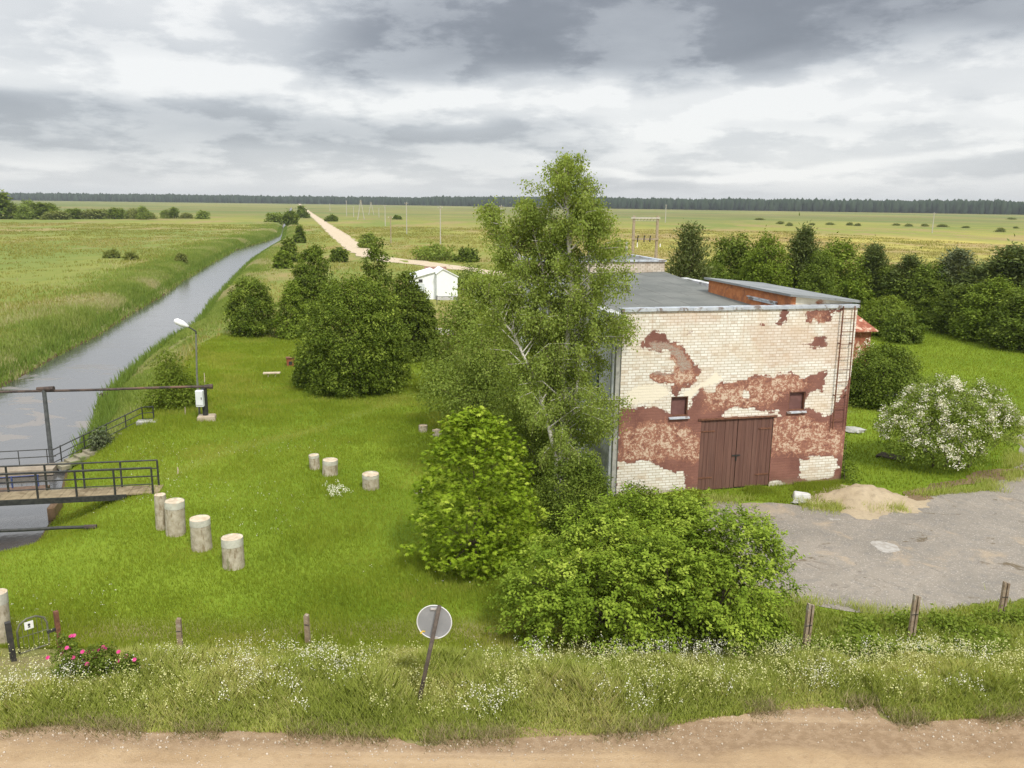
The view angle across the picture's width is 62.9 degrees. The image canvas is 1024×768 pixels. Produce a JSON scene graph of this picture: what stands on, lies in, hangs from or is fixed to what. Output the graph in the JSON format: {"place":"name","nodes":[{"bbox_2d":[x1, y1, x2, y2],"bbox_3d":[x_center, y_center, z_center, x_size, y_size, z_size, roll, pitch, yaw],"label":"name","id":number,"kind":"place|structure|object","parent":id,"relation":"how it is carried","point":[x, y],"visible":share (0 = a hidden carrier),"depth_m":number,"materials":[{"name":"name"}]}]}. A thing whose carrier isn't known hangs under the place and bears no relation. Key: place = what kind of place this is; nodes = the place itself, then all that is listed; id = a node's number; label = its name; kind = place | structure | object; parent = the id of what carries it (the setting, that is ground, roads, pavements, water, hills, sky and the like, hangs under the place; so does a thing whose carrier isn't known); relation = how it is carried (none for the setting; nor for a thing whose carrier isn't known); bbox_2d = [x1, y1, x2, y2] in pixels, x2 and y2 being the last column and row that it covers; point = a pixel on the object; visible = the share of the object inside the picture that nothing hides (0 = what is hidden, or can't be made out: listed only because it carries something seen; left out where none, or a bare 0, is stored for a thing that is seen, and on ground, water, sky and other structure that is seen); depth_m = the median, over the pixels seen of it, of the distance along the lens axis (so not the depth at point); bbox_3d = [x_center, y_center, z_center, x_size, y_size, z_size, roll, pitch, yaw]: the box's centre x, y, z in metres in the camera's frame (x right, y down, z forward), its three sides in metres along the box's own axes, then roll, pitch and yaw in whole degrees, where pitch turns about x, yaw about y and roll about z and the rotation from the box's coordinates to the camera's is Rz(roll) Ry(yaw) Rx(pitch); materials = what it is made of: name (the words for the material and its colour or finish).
{"place":"outdoors","nodes":[
{"label":"outdoors","id":0,"kind":"place"},
{"bbox_2d":[0,208,291,551],"bbox_3d":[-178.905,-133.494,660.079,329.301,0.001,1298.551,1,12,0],"label":"water","id":1,"kind":"structure","parent":0,"point":[95,363],"depth_m":53.10,"materials":[{"name":"liquid"}]},
{"bbox_2d":[299,204,501,274],"bbox_3d":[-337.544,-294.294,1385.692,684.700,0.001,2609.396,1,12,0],"label":"gravel road","id":2,"kind":"structure","parent":0,"point":[343,239],"depth_m":178.34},
{"bbox_2d":[0,222,1022,405],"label":"meadow grass","id":3,"kind":"structure","parent":0,"point":[419,230],"depth_m":200.73,"materials":[{"name":"plant"}]},
{"bbox_2d":[0,200,1023,745],"bbox_3d":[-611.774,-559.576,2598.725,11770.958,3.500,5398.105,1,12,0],"label":"ground","id":4,"kind":"structure","parent":0,"point":[978,232],"depth_m":36.73,"materials":[{"name":"plant"}]},
{"bbox_2d":[0,588,10,643],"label":"concrete bollard","id":5,"kind":"object","parent":4,"relation":"on","point":[4,609],"visible":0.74,"depth_m":18.81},
{"bbox_2d":[0,189,14,218],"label":"tree","id":6,"kind":"object","parent":4,"relation":"on","point":[4,201],"visible":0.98,"depth_m":377.65,"materials":[{"name":"green plant"}]},
{"bbox_2d":[0,448,57,476],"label":"weir walkway","id":7,"kind":"structure","parent":4,"relation":"on","point":[30,469],"depth_m":35.43,"materials":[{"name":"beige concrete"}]},
{"bbox_2d":[0,474,62,520],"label":"sluice gate","id":8,"kind":"structure","parent":4,"relation":"on","point":[53,510],"depth_m":30.40,"materials":[{"name":"brown paint"}]},
{"bbox_2d":[4,610,63,661],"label":"garden gate","id":9,"kind":"structure","parent":4,"relation":"on","point":[27,626],"depth_m":17.69,"materials":[{"name":"metal"}]},
{"bbox_2d":[0,524,96,531],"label":"drain pipe","id":10,"kind":"object","parent":4,"relation":"on","point":[50,528],"visible":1,"depth_m":25.63,"materials":[{"name":"metal"}]},
{"bbox_2d":[37,210,74,219],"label":"field tree","id":11,"kind":"object","parent":4,"relation":"on","point":[56,215],"visible":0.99,"depth_m":379.62,"materials":[{"name":"green plant"}]},
{"bbox_2d":[46,630,89,679],"bbox_3d":[-8.636,5.377,16.357,0.978,1.191,0.852,1,12,0],"label":"rose bush","id":12,"kind":"object","parent":4,"relation":"on","point":[67,649],"visible":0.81,"depth_m":16.27,"materials":[{"name":"green plant"}]},
{"bbox_2d":[0,459,162,505],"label":"footbridge","id":13,"kind":"object","parent":4,"relation":"on","point":[9,497],"visible":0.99,"depth_m":28.66,"materials":[{"name":"brown wood"}]},
{"bbox_2d":[76,208,106,218],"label":"field tree","id":14,"kind":"object","parent":4,"relation":"on","point":[94,213],"visible":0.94,"depth_m":395.99,"materials":[{"name":"green plant"}]},
{"bbox_2d":[85,424,115,450],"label":"grey shrub","id":15,"kind":"object","parent":4,"relation":"on","point":[98,439],"visible":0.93,"depth_m":36.74,"materials":[{"name":"green plant"}]},
{"bbox_2d":[77,640,125,679],"bbox_3d":[-7.939,5.462,16.324,0.912,1.002,0.704,1,12,0],"label":"rose bush","id":16,"kind":"object","parent":4,"relation":"on","point":[99,659],"visible":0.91,"depth_m":16.22,"materials":[{"name":"green plant"}]},
{"bbox_2d":[52,406,158,470],"bbox_3d":[-17.870,2.323,37.180,1.230,2.102,4.424,11,16,39],"label":"bank stair","id":17,"kind":"object","parent":4,"relation":"on","point":[82,456],"visible":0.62,"depth_m":36.68,"materials":[{"name":"paint"}]},
{"bbox_2d":[114,651,144,678],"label":"rose bush","id":18,"kind":"object","parent":4,"relation":"on","point":[135,662],"visible":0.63,"depth_m":16.23,"materials":[{"name":"green plant"}]},
{"bbox_2d":[0,223,308,457],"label":"bank reeds","id":19,"kind":"object","parent":4,"relation":"on","point":[113,405],"visible":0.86,"depth_m":75.02,"materials":[{"name":"plant"}]},
{"bbox_2d":[154,493,165,530],"bbox_3d":[-10.800,4.018,25.757,0.348,1.322,0.351,2,13,1],"label":"concrete bollard","id":20,"kind":"object","parent":4,"relation":"on","point":[159,499],"visible":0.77,"depth_m":25.60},
{"bbox_2d":[134,344,211,411],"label":"canal shrub","id":21,"kind":"object","parent":4,"relation":"on","point":[172,377],"visible":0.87,"depth_m":40.46,"materials":[{"name":"green plant"}]},
{"bbox_2d":[164,498,185,536],"bbox_3d":[-10.224,4.139,25.419,0.580,1.261,0.586,2,11,2],"label":"concrete bollard","id":22,"kind":"object","parent":4,"relation":"on","point":[175,522],"visible":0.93,"depth_m":25.19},
{"bbox_2d":[189,514,212,552],"bbox_3d":[-9.068,4.451,24.411,0.606,1.158,0.594,-8,16,-28],"label":"concrete bollard","id":23,"kind":"object","parent":4,"relation":"on","point":[200,533],"visible":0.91,"depth_m":24.19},
{"bbox_2d":[197,388,215,421],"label":"pipe support pillar","id":24,"kind":"structure","parent":4,"relation":"on","point":[205,415],"depth_m":38.41,"materials":[{"name":"paint"}]},
{"bbox_2d":[0,384,212,459],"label":"overhead pipe","id":25,"kind":"object","parent":24,"relation":"on","point":[43,390],"visible":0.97,"depth_m":37.31,"materials":[{"name":"grey metal"}]},
{"bbox_2d":[221,533,244,570],"bbox_3d":[-7.750,4.759,23.274,0.607,1.071,0.618,-5,13,-27],"label":"concrete bollard","id":26,"kind":"object","parent":4,"relation":"on","point":[233,557],"visible":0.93,"depth_m":23.04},
{"bbox_2d":[219,275,278,337],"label":"round bush","id":27,"kind":"object","parent":4,"relation":"on","point":[250,325],"visible":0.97,"depth_m":61.89,"materials":[{"name":"green plant"}]},
{"bbox_2d":[271,249,293,268],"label":"bank bush","id":28,"kind":"object","parent":4,"relation":"on","point":[280,259],"visible":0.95,"depth_m":124.64,"materials":[{"name":"green plant"}]},
{"bbox_2d":[279,236,300,261],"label":"bank bush","id":29,"kind":"object","parent":4,"relation":"on","point":[289,245],"visible":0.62,"depth_m":137.24,"materials":[{"name":"green plant"}]},
{"bbox_2d":[270,278,312,340],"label":"cone bush","id":30,"kind":"object","parent":4,"relation":"on","point":[284,325],"visible":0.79,"depth_m":61.36,"materials":[{"name":"green plant"}]},
{"bbox_2d":[289,351,319,389],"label":"dark side bush","id":31,"kind":"object","parent":4,"relation":"on","point":[296,377],"visible":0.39,"depth_m":45.15,"materials":[{"name":"green plant"}]},
{"bbox_2d":[289,243,343,321],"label":"round tree","id":32,"kind":"object","parent":4,"relation":"on","point":[307,281],"visible":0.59,"depth_m":67.49,"materials":[{"name":"green plant"}]},
{"bbox_2d":[322,457,337,476],"bbox_3d":[-6.772,3.189,31.162,0.582,0.802,0.587,11,17,35],"label":"concrete bollard","id":33,"kind":"object","parent":4,"relation":"on","point":[330,466],"visible":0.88,"depth_m":30.94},
{"bbox_2d":[328,246,349,261],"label":"bank bush","id":34,"kind":"object","parent":4,"relation":"on","point":[339,254],"visible":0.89,"depth_m":138.43,"materials":[{"name":"green plant"}]},
{"bbox_2d":[286,268,416,398],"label":"broad dark bush","id":35,"kind":"object","parent":4,"relation":"on","point":[385,345],"visible":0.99,"depth_m":43.45,"materials":[{"name":"green plant"}]},
{"bbox_2d":[362,471,378,490],"bbox_3d":[-5.023,3.537,29.786,0.599,0.765,0.624,2,12,0],"label":"concrete bollard","id":36,"kind":"object","parent":4,"relation":"on","point":[370,480],"visible":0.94,"depth_m":29.55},
{"bbox_2d":[358,237,401,332],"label":"slim tree","id":37,"kind":"object","parent":4,"relation":"on","point":[376,253],"visible":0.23,"depth_m":58.06,"materials":[{"name":"green plant"}]},
{"bbox_2d":[388,268,436,362],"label":"leafy tree","id":38,"kind":"object","parent":4,"relation":"on","point":[410,290],"visible":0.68,"depth_m":52.96,"materials":[{"name":"green plant"}]},
{"bbox_2d":[410,296,440,356],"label":"leafy tree","id":39,"kind":"object","parent":4,"relation":"on","point":[434,320],"visible":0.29,"depth_m":54.02,"materials":[{"name":"green plant"}]},
{"bbox_2d":[407,240,457,260],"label":"bank bush","id":40,"kind":"object","parent":4,"relation":"on","point":[431,252],"visible":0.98,"depth_m":145.12,"materials":[{"name":"green plant"}]},
{"bbox_2d":[417,605,451,702],"bbox_3d":[-1.483,5.202,15.427,0.762,2.460,0.180,1,12,0],"label":"road sign","id":41,"kind":"object","parent":4,"relation":"on","point":[434,622],"visible":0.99,"depth_m":15.29,"materials":[{"name":"metal"}]},
{"bbox_2d":[410,266,458,299],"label":"white outbuilding","id":42,"kind":"structure","parent":4,"relation":"on","point":[437,281],"depth_m":86.97,"materials":[{"name":"paint"}]},
{"bbox_2d":[414,324,468,393],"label":"bush","id":43,"kind":"object","parent":4,"relation":"on","point":[439,348],"visible":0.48,"depth_m":43.53,"materials":[{"name":"green plant"}]},
{"bbox_2d":[432,288,489,347],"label":"garden bush","id":44,"kind":"object","parent":4,"relation":"on","point":[459,313],"visible":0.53,"depth_m":58.64,"materials":[{"name":"green plant"}]},
{"bbox_2d":[446,244,481,262],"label":"bank bush","id":45,"kind":"object","parent":4,"relation":"on","point":[465,253],"visible":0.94,"depth_m":141.48,"materials":[{"name":"green plant"}]},
{"bbox_2d":[406,312,522,441],"bbox_3d":[-1.285,-0.765,36.872,6.892,6.175,5.527,1,12,0],"label":"willow bush","id":46,"kind":"object","parent":4,"relation":"on","point":[474,375],"visible":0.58,"depth_m":36.23,"materials":[{"name":"green plant"}]},
{"bbox_2d":[454,257,486,291],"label":"garden bush","id":47,"kind":"object","parent":4,"relation":"on","point":[465,276],"visible":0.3,"depth_m":94.16,"materials":[{"name":"green plant"}]},
{"bbox_2d":[394,405,550,580],"bbox_3d":[-1.137,2.887,23.285,4.247,4.844,4.177,-5,14,-26],"label":"chestnut tree","id":48,"kind":"object","parent":4,"relation":"on","point":[467,432],"visible":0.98,"depth_m":22.70,"materials":[{"name":"green plant"}]},
{"bbox_2d":[0,333,985,653],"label":"lawn grass","id":49,"kind":"structure","parent":4,"relation":"on","point":[220,379],"depth_m":25.65,"materials":[{"name":"plant"}]},
{"bbox_2d":[0,629,994,717],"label":"white flowers","id":50,"kind":"object","parent":4,"relation":"on","point":[500,652],"visible":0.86,"depth_m":16.49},
{"bbox_2d":[0,632,1023,741],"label":"verge grass","id":51,"kind":"structure","parent":4,"relation":"on","point":[571,701],"depth_m":15.83,"materials":[{"name":"plant"}]},
{"bbox_2d":[0,686,1023,753],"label":"dry edge grass","id":52,"kind":"structure","parent":4,"relation":"on","point":[437,737],"depth_m":14.80,"materials":[{"name":"plant"}]},
{"bbox_2d":[0,628,1023,718],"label":"pale yellow flowers","id":53,"kind":"object","parent":4,"relation":"on","point":[776,659],"visible":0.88,"depth_m":16.58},
{"bbox_2d":[6,192,1023,214],"bbox_3d":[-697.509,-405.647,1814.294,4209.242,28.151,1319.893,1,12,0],"label":"forest","id":54,"kind":"object","parent":4,"relation":"on","point":[980,206],"visible":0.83,"depth_m":1681.07,"materials":[{"name":"plant"}]},
{"bbox_2d":[483,342,578,486],"bbox_3d":[0.874,0.873,30.838,3.861,5.605,4.102,1,12,0],"label":"willow bush","id":55,"kind":"object","parent":4,"relation":"on","point":[533,447],"visible":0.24,"depth_m":29.93,"materials":[{"name":"green plant"}]},
{"bbox_2d":[452,147,644,496],"bbox_3d":[1.411,-1.432,26.913,5.352,11.885,5.376,-11,17,-42],"label":"birch tree","id":56,"kind":"object","parent":4,"relation":"on","point":[548,372],"visible":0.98,"depth_m":26.45,"materials":[{"name":"green plant"}]},
{"bbox_2d":[530,448,614,542],"bbox_3d":[1.911,3.400,26.043,2.846,2.765,2.990,1,12,0],"label":"dark shrub","id":57,"kind":"object","parent":4,"relation":"on","point":[591,478],"visible":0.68,"depth_m":25.51,"materials":[{"name":"green plant"}]},
{"bbox_2d":[514,254,666,355],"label":"building","id":58,"kind":"structure","parent":4,"relation":"on","point":[641,264],"depth_m":42.83,"materials":[{"name":"brick"}]},
{"bbox_2d":[614,478,664,513],"bbox_3d":[4.243,3.821,28.021,2.025,1.157,1.550,9,15,33],"label":"bush","id":59,"kind":"object","parent":4,"relation":"on","point":[650,493],"visible":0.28,"depth_m":28.02,"materials":[{"name":"green plant"}]},
{"bbox_2d":[477,483,814,659],"bbox_3d":[3.139,4.548,19.381,7.952,4.011,4.310,1,12,0],"label":"maple bush","id":60,"kind":"object","parent":4,"relation":"on","point":[713,562],"visible":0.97,"depth_m":18.80,"materials":[{"name":"green plant"}]},
{"bbox_2d":[631,215,660,257],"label":"switchgear gantry","id":61,"kind":"object","parent":4,"relation":"on","point":[656,238],"visible":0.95,"depth_m":144.02,"materials":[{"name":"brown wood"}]},
{"bbox_2d":[517,271,860,496],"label":"warehouse","id":62,"kind":"structure","parent":4,"relation":"on","point":[750,375],"depth_m":29.56,"materials":[{"name":"brick"}]},
{"bbox_2d":[669,396,689,419],"bbox_3d":[5.795,0.811,29.070,0.758,0.782,0.250,-2,13,-13],"label":"window","id":63,"kind":"structure","parent":62,"relation":"in","point":[679,405],"depth_m":29.14,"materials":[{"name":"metal"}]},
{"bbox_2d":[697,419,739,489],"bbox_3d":[7.394,2.510,29.820,1.588,2.567,0.087,-2,13,-13],"label":"door","id":64,"kind":"structure","parent":62,"relation":"in","point":[717,457],"depth_m":29.80,"materials":[{"name":"wood"}]},
{"bbox_2d":[733,417,772,486],"bbox_3d":[8.685,2.448,30.127,1.356,2.547,0.063,-2,13,-13],"label":"door","id":65,"kind":"structure","parent":62,"relation":"in","point":[754,435],"depth_m":30.11,"materials":[{"name":"wood"}]},
{"bbox_2d":[786,392,806,413],"bbox_3d":[10.220,0.652,30.091,0.773,0.767,0.250,-2,13,-13],"label":"window","id":66,"kind":"structure","parent":62,"relation":"in","point":[796,399],"depth_m":30.16,"materials":[{"name":"metal"}]},
{"bbox_2d":[664,218,718,281],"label":"spruce tree","id":67,"kind":"object","parent":4,"relation":"on","point":[690,263],"visible":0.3,"depth_m":60.89,"materials":[{"name":"plant"}]},
{"bbox_2d":[701,259,733,279],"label":"leafy tree","id":68,"kind":"object","parent":4,"relation":"on","point":[719,273],"visible":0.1,"depth_m":69.36,"materials":[{"name":"green plant"}]},
{"bbox_2d":[615,478,850,506],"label":"wall grass","id":69,"kind":"structure","parent":4,"relation":"on","point":[759,489],"depth_m":30.09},
{"bbox_2d":[708,231,762,280],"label":"leafy tree","id":70,"kind":"object","parent":4,"relation":"on","point":[731,251],"visible":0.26,"depth_m":72.87,"materials":[{"name":"green plant"}]},
{"bbox_2d":[732,224,797,287],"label":"leafy tree","id":71,"kind":"object","parent":4,"relation":"on","point":[759,271],"visible":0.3,"depth_m":68.11,"materials":[{"name":"green plant"}]},
{"bbox_2d":[774,213,833,291],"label":"pine tree","id":72,"kind":"object","parent":4,"relation":"on","point":[801,245],"visible":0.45,"depth_m":70.63,"materials":[{"name":"green plant"}]},
{"bbox_2d":[801,603,814,648],"bbox_3d":[6.511,5.559,18.461,0.215,1.570,0.092,-3,13,-17],"label":"fence post","id":73,"kind":"object","parent":4,"relation":"on","point":[809,616],"visible":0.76,"depth_m":18.38,"materials":[{"name":"paint"}]},
{"bbox_2d":[790,248,843,296],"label":"leafy tree","id":74,"kind":"object","parent":4,"relation":"on","point":[824,276],"visible":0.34,"depth_m":68.16,"materials":[{"name":"green plant"}]},
{"bbox_2d":[619,597,1023,654],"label":"yard edge grass","id":75,"kind":"structure","parent":4,"relation":"on","point":[1012,630],"depth_m":20.21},
{"bbox_2d":[655,603,1023,658],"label":"leafy weeds","id":76,"kind":"object","parent":4,"relation":"on","point":[941,620],"visible":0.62,"depth_m":19.44,"materials":[{"name":"green plant"}]},
{"bbox_2d":[818,231,881,313],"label":"leafy tree","id":77,"kind":"object","parent":4,"relation":"on","point":[849,287],"visible":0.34,"depth_m":72.73,"materials":[{"name":"green plant"}]},
{"bbox_2d":[841,434,861,484],"bbox_3d":[12.130,2.305,33.055,0.826,1.970,5.557,-2,13,-13],"label":"climbing hedge","id":78,"kind":"object","parent":4,"relation":"on","point":[848,465],"visible":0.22,"depth_m":31.06,"materials":[{"name":"green plant"}]},
{"bbox_2d":[688,421,1023,628],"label":"yard edge grass","id":79,"kind":"structure","parent":4,"relation":"on","point":[985,484],"depth_m":28.73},
{"bbox_2d":[698,433,1023,614],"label":"asphalt yard","id":80,"kind":"structure","parent":4,"relation":"on","point":[960,548],"depth_m":24.87,"materials":[{"name":"asphalt"}]},
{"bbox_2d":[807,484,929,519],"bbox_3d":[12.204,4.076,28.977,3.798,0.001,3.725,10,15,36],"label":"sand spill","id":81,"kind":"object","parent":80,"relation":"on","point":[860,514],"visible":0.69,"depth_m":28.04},
{"bbox_2d":[870,541,899,552],"bbox_3d":[11.243,4.893,25.147,0.747,0.001,0.924,1,12,0],"label":"lime spill","id":82,"kind":"object","parent":80,"relation":"on","point":[882,546],"visible":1,"depth_m":25.17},
{"bbox_2d":[852,315,877,364],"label":"rusty roof shed","id":83,"kind":"structure","parent":4,"relation":"on","point":[864,329],"depth_m":53.39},
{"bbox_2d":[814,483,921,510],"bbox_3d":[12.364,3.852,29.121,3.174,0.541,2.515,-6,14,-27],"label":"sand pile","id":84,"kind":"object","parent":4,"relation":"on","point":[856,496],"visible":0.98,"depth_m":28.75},
{"bbox_2d":[846,235,895,303],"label":"pine tree","id":85,"kind":"object","parent":4,"relation":"on","point":[874,254],"visible":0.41,"depth_m":75.16,"materials":[{"name":"green plant"}]},
{"bbox_2d":[862,262,902,317],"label":"leafy tree","id":86,"kind":"object","parent":4,"relation":"on","point":[887,271],"visible":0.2,"depth_m":74.24,"materials":[{"name":"green plant"}]},
{"bbox_2d":[858,294,914,336],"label":"lilac bush","id":87,"kind":"object","parent":4,"relation":"on","point":[869,314],"visible":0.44,"depth_m":65.93,"materials":[{"name":"green plant"}]},
{"bbox_2d":[848,336,929,412],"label":"round bush","id":88,"kind":"object","parent":4,"relation":"on","point":[882,369],"visible":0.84,"depth_m":42.01,"materials":[{"name":"green plant"}]},
{"bbox_2d":[875,246,932,305],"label":"pine tree","id":89,"kind":"object","parent":4,"relation":"on","point":[909,264],"visible":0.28,"depth_m":73.12,"materials":[{"name":"green plant"}]},
{"bbox_2d":[880,309,931,344],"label":"lilac bush","id":90,"kind":"object","parent":4,"relation":"on","point":[901,327],"visible":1,"depth_m":62.30,"materials":[{"name":"green plant"}]},
{"bbox_2d":[907,594,920,637],"bbox_3d":[9.342,5.596,19.492,0.195,1.509,0.092,-1,12,-8],"label":"fence post","id":91,"kind":"object","parent":4,"relation":"on","point":[914,613],"visible":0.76,"depth_m":19.42,"materials":[{"name":"paint"}]},
{"bbox_2d":[886,262,943,309],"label":"young birch","id":92,"kind":"object","parent":4,"relation":"on","point":[910,282],"visible":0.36,"depth_m":71.55,"materials":[{"name":"green plant"}]},
{"bbox_2d":[891,259,952,328],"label":"leafy tree","id":93,"kind":"object","parent":4,"relation":"on","point":[932,283],"visible":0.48,"depth_m":70.69,"materials":[{"name":"green plant"}]},
{"bbox_2d":[907,287,952,329],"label":"leafy tree","id":94,"kind":"object","parent":4,"relation":"on","point":[923,313],"visible":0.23,"depth_m":70.24,"materials":[{"name":"green plant"}]},
{"bbox_2d":[870,365,1023,471],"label":"blossoming shrub","id":95,"kind":"object","parent":4,"relation":"on","point":[945,407],"visible":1,"depth_m":32.13,"materials":[{"name":"green plant"}]},
{"bbox_2d":[920,246,984,306],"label":"pine tree","id":96,"kind":"object","parent":4,"relation":"on","point":[953,262],"visible":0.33,"depth_m":70.55,"materials":[{"name":"green plant"}]},
{"bbox_2d":[921,282,994,336],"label":"leafy tree","id":97,"kind":"object","parent":4,"relation":"on","point":[937,319],"visible":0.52,"depth_m":67.16,"materials":[{"name":"green plant"}]},
{"bbox_2d":[927,256,994,320],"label":"pine tree","id":98,"kind":"object","parent":4,"relation":"on","point":[970,275],"visible":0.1,"depth_m":69.20,"materials":[{"name":"green plant"}]},
{"bbox_2d":[940,234,1023,314],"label":"pine tree","id":99,"kind":"object","parent":4,"relation":"on","point":[1009,254],"visible":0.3,"depth_m":66.00,"materials":[{"name":"green plant"}]},
{"bbox_2d":[948,272,1023,343],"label":"leafy tree","id":100,"kind":"object","parent":4,"relation":"on","point":[966,327],"visible":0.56,"depth_m":63.47,"materials":[{"name":"green plant"}]},
{"bbox_2d":[972,285,1023,352],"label":"leafy tree","id":101,"kind":"object","parent":4,"relation":"on","point":[1001,334],"visible":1,"depth_m":60.06,"materials":[{"name":"green plant"}]},
{"bbox_2d":[0,701,1023,767],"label":"dirt road","id":102,"kind":"structure","parent":0,"point":[879,747],"depth_m":14.39,"materials":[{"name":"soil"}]},
{"bbox_2d":[0,0,1023,201],"label":"sky","id":103,"kind":"structure","parent":0,"point":[906,100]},
{"bbox_2d":[838,326,1023,497],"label":"lawn grass","id":104,"kind":"structure","parent":0,"point":[934,340],"depth_m":47.88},
{"bbox_2d":[903,467,1023,500],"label":"path","id":105,"kind":"structure","parent":0,"point":[916,497],"depth_m":31.25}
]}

